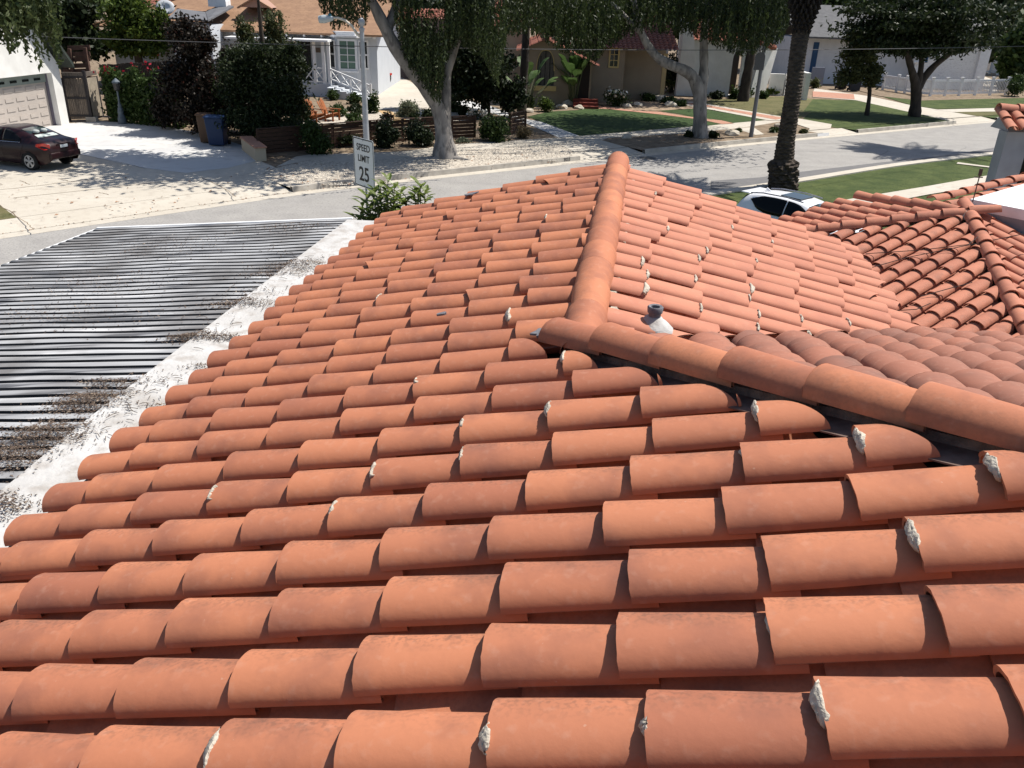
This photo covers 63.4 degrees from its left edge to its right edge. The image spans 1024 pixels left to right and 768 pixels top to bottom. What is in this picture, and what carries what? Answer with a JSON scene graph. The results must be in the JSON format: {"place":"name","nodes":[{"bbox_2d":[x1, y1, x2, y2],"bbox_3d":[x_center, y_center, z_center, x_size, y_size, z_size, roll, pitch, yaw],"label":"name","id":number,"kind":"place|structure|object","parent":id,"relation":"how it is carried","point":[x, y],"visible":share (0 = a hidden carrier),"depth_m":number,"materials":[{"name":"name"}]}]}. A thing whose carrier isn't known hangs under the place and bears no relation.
{"place":"outdoors","nodes":[
{"label":"outdoors","id":0,"kind":"place"},
{"bbox_2d":[0,154,275,216],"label":"driveway","id":1,"kind":"structure","parent":0,"point":[15,175],"depth_m":29.23,"materials":[{"name":"concrete"}]},
{"bbox_2d":[0,123,80,170],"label":"saloon car","id":2,"kind":"object","parent":1,"relation":"on","point":[30,146],"visible":1,"depth_m":30.57,"materials":[{"name":"red paint"}]},
{"bbox_2d":[46,121,254,172],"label":"driveway","id":3,"kind":"structure","parent":0,"point":[160,148],"depth_m":35.78,"materials":[{"name":"concrete"}]},
{"bbox_2d":[112,78,126,123],"bbox_3d":[-19.445,-13.984,41.032,0.400,2.160,0.400,2,25,0],"label":"post lantern","id":4,"kind":"object","parent":3,"relation":"on","point":[121,115],"visible":1,"depth_m":41.07,"materials":[{"name":"grey metal"}]},
{"bbox_2d":[195,112,213,141],"bbox_3d":[-13.681,-11.479,37.108,0.610,1.297,0.858,2,25,0],"label":"wheelie bin","id":5,"kind":"object","parent":3,"relation":"on","point":[201,127],"visible":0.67,"depth_m":36.77,"materials":[{"name":"brown plastic"}]},
{"bbox_2d":[202,114,230,144],"bbox_3d":[-12.982,-11.191,36.545,0.860,1.297,0.958,2,25,0],"label":"wheelie bin","id":6,"kind":"object","parent":3,"relation":"on","point":[216,136],"visible":0.9,"depth_m":36.21,"materials":[{"name":"blue plastic"}]},
{"bbox_2d":[240,136,266,160],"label":"planter wall","id":7,"kind":"structure","parent":3,"relation":"on","point":[253,148],"depth_m":34.02,"materials":[{"name":"beige"}]},
{"bbox_2d":[318,14,368,139],"bbox_3d":[-5.945,-10.143,29.670,1.599,5.660,0.280,2,25,0],"label":"street lamp","id":8,"kind":"object","parent":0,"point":[330,18],"visible":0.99,"depth_m":29.07,"materials":[{"name":"metal"}]},
{"bbox_2d":[353,136,374,216],"bbox_3d":[-3.578,-4.398,20.430,0.087,3.212,0.930,-18,32,-37],"label":"speed limit sign","id":9,"kind":"object","parent":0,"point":[363,152],"visible":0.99,"depth_m":19.97,"materials":[{"name":"white"}]},
{"bbox_2d":[372,78,428,111],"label":"forecourt","id":10,"kind":"structure","parent":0,"point":[391,97],"depth_m":56.63,"materials":[{"name":"concrete"}]},
{"bbox_2d":[406,176,433,205],"bbox_3d":[-1.666,-1.968,15.013,0.687,3.516,0.538,12,27,21],"label":"glossy shrub","id":11,"kind":"object","parent":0,"point":[418,192],"visible":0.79,"depth_m":14.38,"materials":[{"name":"green plant"}]},
{"bbox_2d":[0,116,995,233],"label":"driveway apron","id":12,"kind":"object","parent":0,"point":[10,225],"visible":0.94,"depth_m":26.96,"materials":[{"name":"concrete"}]},
{"bbox_2d":[0,122,998,265],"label":"road","id":13,"kind":"structure","parent":0,"point":[701,169],"depth_m":35.21,"materials":[{"name":"asphalt"}]},
{"bbox_2d":[0,121,994,238],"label":"gutter","id":14,"kind":"object","parent":13,"relation":"on","point":[62,227],"visible":0.88,"depth_m":30.36,"materials":[{"name":"concrete"}]},
{"bbox_2d":[290,117,997,191],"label":"kerb","id":15,"kind":"structure","parent":13,"relation":"on","point":[303,187],"depth_m":35.76,"materials":[{"name":"concrete"}]},
{"bbox_2d":[702,152,992,199],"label":"kerb","id":16,"kind":"structure","parent":13,"relation":"on","point":[802,179],"depth_m":35.59,"materials":[{"name":"concrete"}]},
{"bbox_2d":[711,148,993,190],"bbox_3d":[17.378,-10.112,38.291,24.470,0.001,1.804,-14,29,-31],"label":"repaved strip","id":17,"kind":"object","parent":13,"relation":"on","point":[721,184],"visible":0.38,"depth_m":35.86,"materials":[{"name":"concrete"}]},
{"bbox_2d":[457,100,577,136],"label":"driveway","id":18,"kind":"structure","parent":0,"point":[552,130],"depth_m":45.34,"materials":[{"name":"concrete"}]},
{"bbox_2d":[277,120,779,166],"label":"sidewalk","id":19,"kind":"structure","parent":0,"point":[346,157],"depth_m":40.01,"materials":[{"name":"concrete"}]},
{"bbox_2d":[59,12,1023,174],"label":"yards","id":20,"kind":"structure","parent":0,"point":[275,161],"depth_m":50.33,"materials":[{"name":"plant"}]},
{"bbox_2d":[0,0,66,72],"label":"pepper tree","id":21,"kind":"object","parent":20,"relation":"on","point":[18,18],"visible":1,"depth_m":27.96,"materials":[{"name":"green plant"}]},
{"bbox_2d":[0,24,73,126],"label":"white garage","id":22,"kind":"structure","parent":20,"relation":"on","point":[30,93],"depth_m":38.56,"materials":[{"name":"paint"}]},
{"bbox_2d":[0,82,52,126],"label":"garage door","id":23,"kind":"structure","parent":22,"relation":"in","point":[27,103],"depth_m":38.46,"materials":[{"name":"beige paint"}]},
{"bbox_2d":[25,35,1023,49],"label":"overhead wire","id":24,"kind":"object","parent":22,"relation":"attached to","point":[504,48],"visible":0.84,"depth_m":37.20,"materials":[{"name":"grey"}]},
{"bbox_2d":[41,0,112,82],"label":"dense tree","id":25,"kind":"object","parent":20,"relation":"on","point":[81,18],"visible":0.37,"depth_m":53.72,"materials":[{"name":"green plant"}]},
{"bbox_2d":[63,45,91,117],"bbox_3d":[-22.015,-15.377,42.246,1.588,3.561,0.205,2,25,0],"label":"wooden trellis","id":26,"kind":"object","parent":20,"relation":"on","point":[75,57],"visible":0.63,"depth_m":41.77,"materials":[{"name":"brown wood"}]},
{"bbox_2d":[61,70,103,121],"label":"wooden gate","id":27,"kind":"structure","parent":20,"relation":"on","point":[87,94],"depth_m":41.37,"materials":[{"name":"brown wood"}]},
{"bbox_2d":[91,0,174,62],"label":"leafy tree","id":28,"kind":"object","parent":20,"relation":"on","point":[137,21],"visible":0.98,"depth_m":52.14,"materials":[{"name":"green plant"}]},
{"bbox_2d":[99,61,169,114],"bbox_3d":[-19.473,-15.428,43.347,3.849,2.877,0.030,2,25,0],"label":"board fence","id":29,"kind":"object","parent":20,"relation":"on","point":[124,66],"visible":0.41,"depth_m":42.88,"materials":[{"name":"brown wood"}]},
{"bbox_2d":[93,55,186,128],"bbox_3d":[-18.122,-14.577,41.193,5.481,3.376,1.855,11,26,19],"label":"flowering hedge","id":30,"kind":"object","parent":20,"relation":"on","point":[135,94],"visible":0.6,"depth_m":40.98,"materials":[{"name":"green plant"}]},
{"bbox_2d":[145,5,252,134],"bbox_3d":[-14.144,-14.189,38.603,6.252,6.232,4.110,-3,25,-11],"label":"maroon tree","id":31,"kind":"object","parent":20,"relation":"on","point":[188,77],"visible":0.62,"depth_m":38.08,"materials":[{"name":"purple plant"}]},
{"bbox_2d":[169,5,233,66],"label":"grey roofed wing","id":32,"kind":"structure","parent":20,"relation":"on","point":[212,13],"depth_m":54.03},
{"bbox_2d":[230,12,258,47],"bbox_3d":[-14.864,-18.210,46.859,2.192,5.181,2.271,-13,29,-28],"label":"olive tree","id":33,"kind":"object","parent":20,"relation":"on","point":[247,27],"visible":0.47,"depth_m":46.03,"materials":[{"name":"green plant"}]},
{"bbox_2d":[93,0,399,99],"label":"blue house","id":34,"kind":"structure","parent":20,"relation":"on","point":[338,68],"depth_m":55.43,"materials":[{"name":"paint"}]},
{"bbox_2d":[296,41,312,80],"bbox_3d":[-14.077,-21.754,55.829,1.127,2.472,0.037,2,25,0],"label":"door","id":35,"kind":"structure","parent":34,"relation":"in","point":[307,44],"depth_m":55.63,"materials":[{"name":"grey"}]},
{"bbox_2d":[337,39,358,72],"bbox_3d":[-10.866,-21.670,54.758,1.360,2.041,0.200,2,25,0],"label":"window","id":36,"kind":"structure","parent":34,"relation":"in","point":[347,54],"depth_m":54.81,"materials":[{"name":"white paint"}]},
{"bbox_2d":[209,0,321,143],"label":"feathery tree","id":37,"kind":"object","parent":20,"relation":"on","point":[267,81],"visible":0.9,"depth_m":36.40,"materials":[{"name":"green plant"}]},
{"bbox_2d":[255,8,300,51],"bbox_3d":[-13.511,-18.577,47.498,2.717,5.390,2.946,-8,27,-21],"label":"olive tree","id":38,"kind":"object","parent":20,"relation":"on","point":[271,25],"visible":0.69,"depth_m":46.33,"materials":[{"name":"green plant"}]},
{"bbox_2d":[263,106,307,148],"bbox_3d":[-9.899,-11.235,36.345,2.479,1.832,2.406,2,25,0],"label":"garden shrub","id":39,"kind":"object","parent":20,"relation":"on","point":[291,122],"visible":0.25,"depth_m":36.11,"materials":[{"name":"green plant"}]},
{"bbox_2d":[303,107,479,123],"bbox_3d":[-6.995,-15.213,47.103,12.159,0.001,6.287,-16,31,-34],"label":"gravel bed","id":40,"kind":"object","parent":20,"relation":"on","point":[373,116],"visible":0.11,"depth_m":46.40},
{"bbox_2d":[316,98,339,121],"bbox_3d":[-9.879,-14.779,44.661,1.060,1.151,0.860,10,26,17],"label":"garden chair","id":41,"kind":"object","parent":40,"relation":"on","point":[321,104],"visible":0.95,"depth_m":44.65,"materials":[{"name":"orange wood"}]},
{"bbox_2d":[367,89,379,112],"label":"garden shrub","id":42,"kind":"object","parent":40,"relation":"on","point":[373,101],"visible":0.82,"depth_m":47.75,"materials":[{"name":"green plant"}]},
{"bbox_2d":[394,99,421,117],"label":"garden shrub","id":43,"kind":"object","parent":40,"relation":"on","point":[404,109],"visible":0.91,"depth_m":46.73,"materials":[{"name":"green plant"}]},
{"bbox_2d":[266,133,524,155],"bbox_3d":[-4.464,-11.069,38.440,14.616,0.001,2.363,-16,30,-34],"label":"planting bed","id":44,"kind":"object","parent":20,"relation":"on","point":[404,146],"visible":0.55,"depth_m":37.32,"materials":[{"name":"soil"}]},
{"bbox_2d":[294,117,334,154],"bbox_3d":[-8.462,-10.609,35.415,1.700,1.574,1.957,2,25,0],"label":"garden shrub","id":45,"kind":"object","parent":44,"relation":"on","point":[317,141],"visible":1,"depth_m":35.18,"materials":[{"name":"green plant"}]},
{"bbox_2d":[369,116,401,147],"bbox_3d":[-5.707,-11.300,37.238,1.413,1.479,1.586,2,25,0],"label":"garden shrub","id":46,"kind":"object","parent":44,"relation":"on","point":[386,135],"visible":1,"depth_m":37.17,"materials":[{"name":"green plant"}]},
{"bbox_2d":[256,111,526,152],"bbox_3d":[-4.965,-11.905,38.940,14.624,1.078,0.652,-16,30,-34],"label":"slat fence","id":47,"kind":"object","parent":44,"relation":"on","point":[284,138],"visible":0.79,"depth_m":37.41,"materials":[{"name":"brown wood"}]},
{"bbox_2d":[398,114,434,146],"bbox_3d":[-4.187,-11.626,38.033,1.801,1.495,1.555,18,29,30],"label":"garden shrub","id":48,"kind":"object","parent":44,"relation":"on","point":[418,134],"visible":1,"depth_m":37.84,"materials":[{"name":"green plant"}]},
{"bbox_2d":[475,113,511,142],"bbox_3d":[-0.902,-12.363,39.961,1.805,1.427,1.977,2,25,0],"label":"garden shrub","id":49,"kind":"object","parent":44,"relation":"on","point":[494,128],"visible":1,"depth_m":39.81,"materials":[{"name":"green plant"}]},
{"bbox_2d":[262,144,572,182],"bbox_3d":[-3.591,-9.716,35.609,15.219,0.001,3.678,-16,31,-34],"label":"gravel strip","id":50,"kind":"object","parent":20,"relation":"on","point":[278,174],"visible":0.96,"depth_m":34.04,"materials":[{"name":"gravel"}]},
{"bbox_2d":[318,0,511,159],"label":"weeping tree","id":51,"kind":"object","parent":50,"relation":"on","point":[423,71],"visible":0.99,"depth_m":32.67,"materials":[{"name":"green plant"}]},
{"bbox_2d":[296,142,571,184],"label":"gravel stones","id":52,"kind":"object","parent":50,"relation":"on","point":[461,154],"visible":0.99,"depth_m":36.18,"materials":[{"name":"gravel"}]},
{"bbox_2d":[400,8,444,77],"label":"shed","id":53,"kind":"structure","parent":20,"relation":"on","point":[403,74],"depth_m":67.61,"materials":[{"name":"grey"}]},
{"bbox_2d":[279,153,572,187],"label":"curb","id":54,"kind":"structure","parent":20,"relation":"on","point":[294,183],"depth_m":33.61,"materials":[{"name":"concrete"}]},
{"bbox_2d":[414,27,532,118],"bbox_3d":[-2.511,-18.307,48.455,5.441,5.269,8.075,-16,31,-34],"label":"dark tree","id":55,"kind":"object","parent":20,"relation":"on","point":[471,78],"visible":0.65,"depth_m":47.02,"materials":[{"name":"green plant"}]},
{"bbox_2d":[497,0,552,112],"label":"slender tree","id":56,"kind":"object","parent":20,"relation":"on","point":[524,64],"visible":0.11,"depth_m":48.74,"materials":[{"name":"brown plant"}]},
{"bbox_2d":[508,104,579,116],"bbox_3d":[2.127,-17.752,53.208,4.179,0.001,9.495,20,30,34],"label":"planting bed","id":57,"kind":"object","parent":20,"relation":"on","point":[536,111],"visible":0.31,"depth_m":52.19,"materials":[{"name":"soil"}]},
{"bbox_2d":[506,56,558,107],"bbox_3d":[1.166,-18.886,52.021,2.642,3.116,3.272,23,32,38],"label":"bird of paradise","id":58,"kind":"object","parent":57,"relation":"on","point":[533,75],"visible":0.59,"depth_m":51.69,"materials":[{"name":"green"}]},
{"bbox_2d":[536,95,555,111],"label":"garden shrub","id":59,"kind":"object","parent":57,"relation":"on","point":[545,105],"visible":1,"depth_m":50.84,"materials":[{"name":"green plant"}]},
{"bbox_2d":[551,54,588,101],"bbox_3d":[3.821,-19.610,53.589,2.119,3.252,3.518,-8,27,-21],"label":"bird of paradise","id":60,"kind":"object","parent":57,"relation":"on","point":[573,64],"visible":0.94,"depth_m":53.00,"materials":[{"name":"green"}]},
{"bbox_2d":[495,1,678,108],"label":"tan house","id":61,"kind":"structure","parent":20,"relation":"on","point":[633,68],"depth_m":56.60,"materials":[{"name":"paint"}]},
{"bbox_2d":[533,50,555,90],"bbox_3d":[2.156,-20.386,53.804,1.512,2.536,0.450,2,25,0],"label":"arch window","id":62,"kind":"structure","parent":61,"relation":"in","point":[547,70],"depth_m":54.00,"materials":[{"name":"black glass"}]},
{"bbox_2d":[577,59,590,97],"bbox_3d":[4.672,-19.569,53.993,0.702,2.908,0.057,2,25,0],"label":"door","id":63,"kind":"structure","parent":61,"relation":"in","point":[583,92],"depth_m":53.95,"materials":[{"name":"black"}]},
{"bbox_2d":[608,47,619,67],"bbox_3d":[6.932,-22.166,56.295,0.715,1.320,0.070,2,25,0],"label":"window","id":64,"kind":"structure","parent":61,"relation":"in","point":[614,55],"depth_m":56.32,"materials":[{"name":"yellow"}]},
{"bbox_2d":[630,131,815,149],"bbox_3d":[11.409,-12.749,43.235,13.653,0.001,1.151,-15,30,-32],"label":"parkway edge","id":65,"kind":"object","parent":20,"relation":"on","point":[698,141],"visible":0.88,"depth_m":42.36,"materials":[{"name":"concrete"}]},
{"bbox_2d":[749,10,769,136],"bbox_3d":[12.717,-16.016,42.991,0.520,6.220,0.253,2,25,0],"label":"sign pole","id":66,"kind":"object","parent":65,"relation":"on","point":[759,61],"visible":0.89,"depth_m":43.06,"materials":[{"name":"silver metal"}]},
{"bbox_2d":[674,21,777,97],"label":"white mission house","id":67,"kind":"structure","parent":20,"relation":"on","point":[723,64],"depth_m":62.56,"materials":[{"name":"paint"}]},
{"bbox_2d":[728,0,777,101],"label":"tall tree","id":68,"kind":"object","parent":20,"relation":"on","point":[743,95],"visible":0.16,"depth_m":59.65,"materials":[{"name":"brown plant"}]},
{"bbox_2d":[768,71,810,99],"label":"garden wall","id":69,"kind":"structure","parent":20,"relation":"on","point":[777,80],"depth_m":64.68,"materials":[{"name":"white paint"}]},
{"bbox_2d":[845,115,998,129],"bbox_3d":[49.839,-22.023,65.985,71.250,0.001,1.900,-13,29,-29],"label":"lawn edge","id":70,"kind":"object","parent":20,"relation":"on","point":[899,124],"visible":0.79,"depth_m":51.27,"materials":[{"name":"plant"}]},
{"bbox_2d":[846,86,1023,99],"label":"planting bed","id":71,"kind":"object","parent":20,"relation":"on","point":[886,93],"visible":0.7,"depth_m":68.85,"materials":[{"name":"soil"}]},
{"bbox_2d":[881,72,910,92],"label":"white fence","id":72,"kind":"object","parent":71,"relation":"on","point":[902,84],"visible":0.78,"depth_m":70.79,"materials":[{"name":"paint"}]},
{"bbox_2d":[1001,73,1023,96],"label":"garden shrub","id":73,"kind":"object","parent":71,"relation":"on","point":[1015,86],"visible":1,"depth_m":70.22,"materials":[{"name":"green plant"}]},
{"bbox_2d":[922,77,1011,95],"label":"white fence","id":74,"kind":"object","parent":20,"relation":"on","point":[962,81],"visible":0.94,"depth_m":69.64,"materials":[{"name":"paint"}]},
{"bbox_2d":[993,8,1023,88],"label":"background tree","id":75,"kind":"object","parent":20,"relation":"on","point":[1010,61],"visible":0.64,"depth_m":77.03,"materials":[{"name":"green plant"}]},
{"bbox_2d":[560,140,623,151],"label":"driveway","id":76,"kind":"structure","parent":0,"point":[587,146],"depth_m":39.80,"materials":[{"name":"concrete"}]},
{"bbox_2d":[528,109,730,135],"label":"lawn","id":77,"kind":"structure","parent":0,"point":[581,122],"depth_m":48.34,"materials":[{"name":"green plant"}]},
{"bbox_2d":[598,96,710,110],"bbox_3d":[10.465,-19.459,57.490,5.657,0.001,10.764,20,30,33],"label":"planting bed","id":78,"kind":"object","parent":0,"point":[652,106],"visible":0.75,"depth_m":55.64,"materials":[{"name":"soil"}]},
{"bbox_2d":[601,86,633,105],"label":"garden shrub","id":79,"kind":"object","parent":78,"relation":"on","point":[616,97],"visible":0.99,"depth_m":54.62,"materials":[{"name":"green plant"}]},
{"bbox_2d":[598,106,730,123],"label":"path","id":80,"kind":"structure","parent":0,"point":[710,120],"depth_m":52.12,"materials":[{"name":"brick"}]},
{"bbox_2d":[660,109,763,122],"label":"lawn","id":81,"kind":"structure","parent":0,"point":[731,118],"depth_m":52.21,"materials":[{"name":"green plant"}]},
{"bbox_2d":[631,122,800,146],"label":"parkway soil","id":82,"kind":"structure","parent":0,"point":[763,128],"depth_m":45.36,"materials":[{"name":"soil"}]},
{"bbox_2d":[502,0,790,138],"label":"weeping tree","id":83,"kind":"object","parent":82,"relation":"on","point":[584,23],"visible":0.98,"depth_m":39.60,"materials":[{"name":"green plant"}]},
{"bbox_2d":[687,102,780,119],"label":"path","id":84,"kind":"structure","parent":0,"point":[736,112],"depth_m":54.24,"materials":[{"name":"concrete"}]},
{"bbox_2d":[707,96,831,117],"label":"lawn","id":85,"kind":"structure","parent":0,"point":[771,105],"depth_m":58.57,"materials":[{"name":"green plant"}]},
{"bbox_2d":[797,118,831,129],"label":"path","id":86,"kind":"structure","parent":0,"point":[812,125],"depth_m":49.58,"materials":[{"name":"concrete"}]},
{"bbox_2d":[803,99,902,114],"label":"lawn","id":87,"kind":"structure","parent":0,"point":[841,107],"depth_m":58.73,"materials":[{"name":"green plant"}]},
{"bbox_2d":[729,160,990,228],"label":"yards","id":88,"kind":"structure","parent":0,"point":[891,182],"depth_m":33.94,"materials":[{"name":"green plant"}]},
{"bbox_2d":[0,217,352,489],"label":"patio cover","id":89,"kind":"object","parent":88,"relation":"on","point":[45,367],"visible":0.96,"depth_m":7.64,"materials":[{"name":"metal"}]},
{"bbox_2d":[0,221,339,524],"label":"leaf litter","id":90,"kind":"object","parent":89,"relation":"on","point":[86,399],"visible":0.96,"depth_m":5.53,"materials":[{"name":"plant"}]},
{"bbox_2d":[345,172,412,220],"bbox_3d":[-2.336,-1.937,14.794,1.282,3.606,1.080,2,25,0],"label":"glossy shrub","id":91,"kind":"object","parent":88,"relation":"on","point":[378,204],"visible":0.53,"depth_m":14.18,"materials":[{"name":"green plant"}]},
{"bbox_2d":[0,151,1023,767],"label":"tile roofed house","id":92,"kind":"structure","parent":88,"relation":"on","point":[614,461],"depth_m":2.88,"materials":[{"name":"ceramic"}]},
{"bbox_2d":[66,244,309,441],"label":"fallen twigs","id":93,"kind":"object","parent":92,"relation":"on","point":[163,377],"visible":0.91,"depth_m":5.70,"materials":[{"name":"brown"}]},
{"bbox_2d":[767,0,822,191],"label":"palm tree","id":94,"kind":"object","parent":88,"relation":"on","point":[783,166],"visible":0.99,"depth_m":30.50,"materials":[{"name":"brown plant"}]},
{"bbox_2d":[737,187,862,233],"bbox_3d":[8.335,-4.647,23.898,1.844,1.575,3.872,-19,32,-37],"label":"suv car","id":95,"kind":"object","parent":88,"relation":"on","point":[775,204],"visible":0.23,"depth_m":23.77,"materials":[{"name":"white paint"}]},
{"bbox_2d":[714,156,991,199],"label":"lawn edge","id":96,"kind":"object","parent":88,"relation":"on","point":[734,195],"visible":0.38,"depth_m":35.44,"materials":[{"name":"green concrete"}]},
{"bbox_2d":[778,172,1023,336],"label":"neighbouring house","id":97,"kind":"structure","parent":88,"relation":"on","point":[990,297],"depth_m":12.38,"materials":[{"name":"ceramic"}]},
{"bbox_2d":[983,103,1023,191],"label":"tiled tower","id":98,"kind":"structure","parent":97,"relation":"on","point":[1007,158],"depth_m":16.47,"materials":[{"name":"grey paint"}]},
{"bbox_2d":[803,111,939,127],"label":"parkway lawn","id":99,"kind":"structure","parent":0,"point":[844,120],"depth_m":53.22,"materials":[{"name":"green plant"}]},
{"bbox_2d":[828,33,886,115],"bbox_3d":[22.437,-20.138,53.879,3.550,5.114,2.672,11,26,18],"label":"street tree","id":100,"kind":"object","parent":99,"relation":"on","point":[864,69],"visible":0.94,"depth_m":53.37,"materials":[{"name":"green plant"}]},
{"bbox_2d":[820,0,1023,116],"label":"street tree","id":101,"kind":"object","parent":99,"relation":"on","point":[940,26],"visible":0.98,"depth_m":51.87,"materials":[{"name":"green plant"}]},
{"bbox_2d":[771,5,991,89],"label":"blue door house","id":102,"kind":"structure","parent":0,"point":[820,64],"depth_m":75.77,"materials":[{"name":"white paint"}]},
{"bbox_2d":[814,88,972,118],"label":"sidewalk","id":103,"kind":"structure","parent":0,"point":[936,113],"depth_m":60.41,"materials":[{"name":"concrete"}]},
{"bbox_2d":[813,91,854,98],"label":"walkway","id":104,"kind":"structure","parent":103,"relation":"on","point":[833,95],"depth_m":66.62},
{"bbox_2d":[847,176,986,202],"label":"sidewalk","id":105,"kind":"structure","parent":0,"point":[931,189],"depth_m":32.78,"materials":[{"name":"concrete"}]},
{"bbox_2d":[883,96,1023,108],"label":"lawn","id":106,"kind":"structure","parent":0,"point":[963,103],"depth_m":64.51,"materials":[{"name":"green plant"}]},
{"bbox_2d":[983,77,996,90],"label":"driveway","id":107,"kind":"structure","parent":0,"point":[988,84],"depth_m":81.00,"materials":[{"name":"concrete"}]},
{"bbox_2d":[973,0,1023,68],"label":"background tree","id":108,"kind":"object","parent":107,"relation":"on","point":[1011,17],"visible":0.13,"depth_m":80.66,"materials":[{"name":"green plant"}]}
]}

